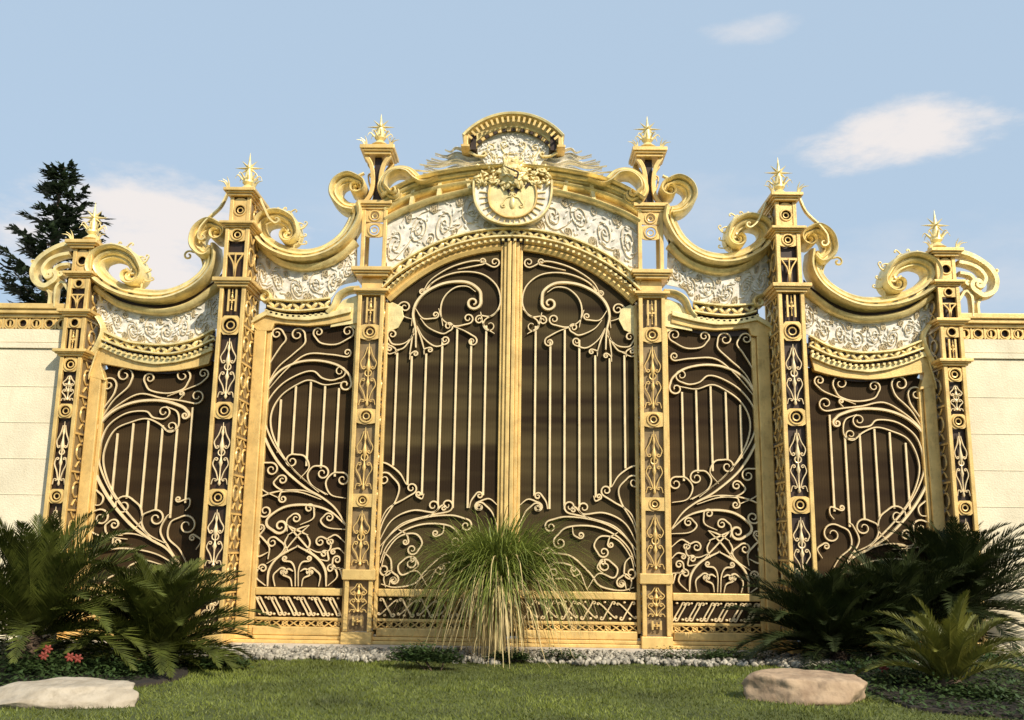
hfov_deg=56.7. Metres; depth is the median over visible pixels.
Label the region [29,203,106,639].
gate pillar
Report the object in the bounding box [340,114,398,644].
gate pillar
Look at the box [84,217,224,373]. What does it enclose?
scroll pediment
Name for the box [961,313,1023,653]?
garden wall
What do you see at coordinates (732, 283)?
scroll pediment
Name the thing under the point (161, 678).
planting bed
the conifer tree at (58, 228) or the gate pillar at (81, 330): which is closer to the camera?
the gate pillar at (81, 330)
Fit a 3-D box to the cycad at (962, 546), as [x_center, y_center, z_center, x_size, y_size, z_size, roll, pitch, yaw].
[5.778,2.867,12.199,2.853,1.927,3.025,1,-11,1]
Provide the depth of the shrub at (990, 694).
8.50 m
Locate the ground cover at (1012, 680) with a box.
[0,638,1023,718]
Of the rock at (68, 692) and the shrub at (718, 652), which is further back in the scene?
the shrub at (718, 652)
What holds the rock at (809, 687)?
on the lawn at (247, 717)
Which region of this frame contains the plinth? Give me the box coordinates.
[0,639,1017,657]
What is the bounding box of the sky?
[0,0,1023,377]
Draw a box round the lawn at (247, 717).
[0,641,1013,719]
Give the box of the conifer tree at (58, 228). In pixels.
[0,159,112,303]
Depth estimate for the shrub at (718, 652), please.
11.10 m
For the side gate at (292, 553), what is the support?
attached to the gate pillar at (240, 293)
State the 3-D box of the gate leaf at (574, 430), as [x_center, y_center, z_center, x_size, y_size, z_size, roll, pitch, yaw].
[0.880,1.027,12.999,1.818,5.587,0.240,1,-11,1]
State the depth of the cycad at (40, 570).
9.50 m
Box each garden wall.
[0,303,65,638]
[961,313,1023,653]
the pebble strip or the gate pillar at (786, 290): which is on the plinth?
the gate pillar at (786, 290)
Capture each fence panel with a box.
[63,342,213,639]
[808,352,945,651]
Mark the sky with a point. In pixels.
(890, 115)
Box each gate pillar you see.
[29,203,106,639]
[191,153,280,644]
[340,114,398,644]
[628,119,672,648]
[745,158,828,653]
[921,211,999,646]
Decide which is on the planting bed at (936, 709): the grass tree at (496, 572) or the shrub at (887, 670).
the shrub at (887, 670)
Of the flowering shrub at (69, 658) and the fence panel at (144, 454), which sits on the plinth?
the fence panel at (144, 454)
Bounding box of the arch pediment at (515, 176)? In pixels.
[377,111,648,302]
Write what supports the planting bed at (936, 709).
on the lawn at (247, 717)
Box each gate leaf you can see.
[371,238,511,645]
[507,238,641,648]
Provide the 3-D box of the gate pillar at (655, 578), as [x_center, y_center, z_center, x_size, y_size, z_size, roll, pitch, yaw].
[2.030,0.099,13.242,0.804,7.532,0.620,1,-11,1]
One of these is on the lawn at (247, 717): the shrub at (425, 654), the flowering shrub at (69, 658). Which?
the shrub at (425, 654)
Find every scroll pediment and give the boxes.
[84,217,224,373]
[252,171,368,331]
[657,173,771,336]
[800,222,943,381]
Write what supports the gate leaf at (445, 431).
on the plinth
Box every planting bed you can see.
[0,652,188,687]
[797,664,1023,719]
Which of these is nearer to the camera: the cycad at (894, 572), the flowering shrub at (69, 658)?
the flowering shrub at (69, 658)
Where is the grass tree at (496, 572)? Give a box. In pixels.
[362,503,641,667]
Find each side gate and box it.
[233,307,356,643]
[666,310,781,650]
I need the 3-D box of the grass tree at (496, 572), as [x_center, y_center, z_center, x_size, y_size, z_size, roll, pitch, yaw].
[-0.172,2.623,11.259,3.244,1.872,3.326,10,-14,-38]
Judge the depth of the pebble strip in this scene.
11.00 m
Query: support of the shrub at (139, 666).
on the planting bed at (161, 678)
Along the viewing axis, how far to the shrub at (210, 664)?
9.87 m
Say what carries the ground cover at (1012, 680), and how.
on the planting bed at (936, 709)
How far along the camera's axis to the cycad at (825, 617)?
11.03 m
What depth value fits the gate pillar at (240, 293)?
12.74 m
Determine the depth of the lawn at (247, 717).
8.25 m
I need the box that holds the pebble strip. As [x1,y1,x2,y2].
[0,641,1023,669]
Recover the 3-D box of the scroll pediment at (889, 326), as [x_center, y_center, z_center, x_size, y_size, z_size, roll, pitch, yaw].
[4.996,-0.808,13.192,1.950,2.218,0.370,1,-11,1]
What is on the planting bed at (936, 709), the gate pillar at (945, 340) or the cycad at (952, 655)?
the cycad at (952, 655)
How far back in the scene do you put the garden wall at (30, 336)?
13.02 m
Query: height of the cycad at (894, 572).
1.851 m
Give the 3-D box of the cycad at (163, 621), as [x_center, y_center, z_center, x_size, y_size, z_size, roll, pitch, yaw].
[-3.846,2.884,10.095,2.436,1.659,2.505,10,-15,-40]
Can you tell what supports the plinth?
on the lawn at (247, 717)
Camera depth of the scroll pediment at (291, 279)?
13.43 m
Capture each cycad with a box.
[0,506,188,671]
[33,551,279,677]
[721,556,931,670]
[799,544,1014,668]
[855,589,1023,691]
[865,515,1023,652]
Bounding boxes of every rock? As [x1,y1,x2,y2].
[0,677,138,708]
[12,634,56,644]
[741,668,867,705]
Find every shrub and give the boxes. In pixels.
[7,645,113,674]
[81,656,173,674]
[176,653,253,668]
[383,639,465,670]
[484,646,585,663]
[635,643,774,660]
[862,666,938,683]
[934,681,1021,701]
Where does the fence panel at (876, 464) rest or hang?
on the plinth
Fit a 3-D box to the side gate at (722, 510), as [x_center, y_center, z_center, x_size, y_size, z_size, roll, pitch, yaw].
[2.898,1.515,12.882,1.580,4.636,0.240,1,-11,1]
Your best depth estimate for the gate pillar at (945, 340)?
12.89 m
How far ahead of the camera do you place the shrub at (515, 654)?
10.81 m

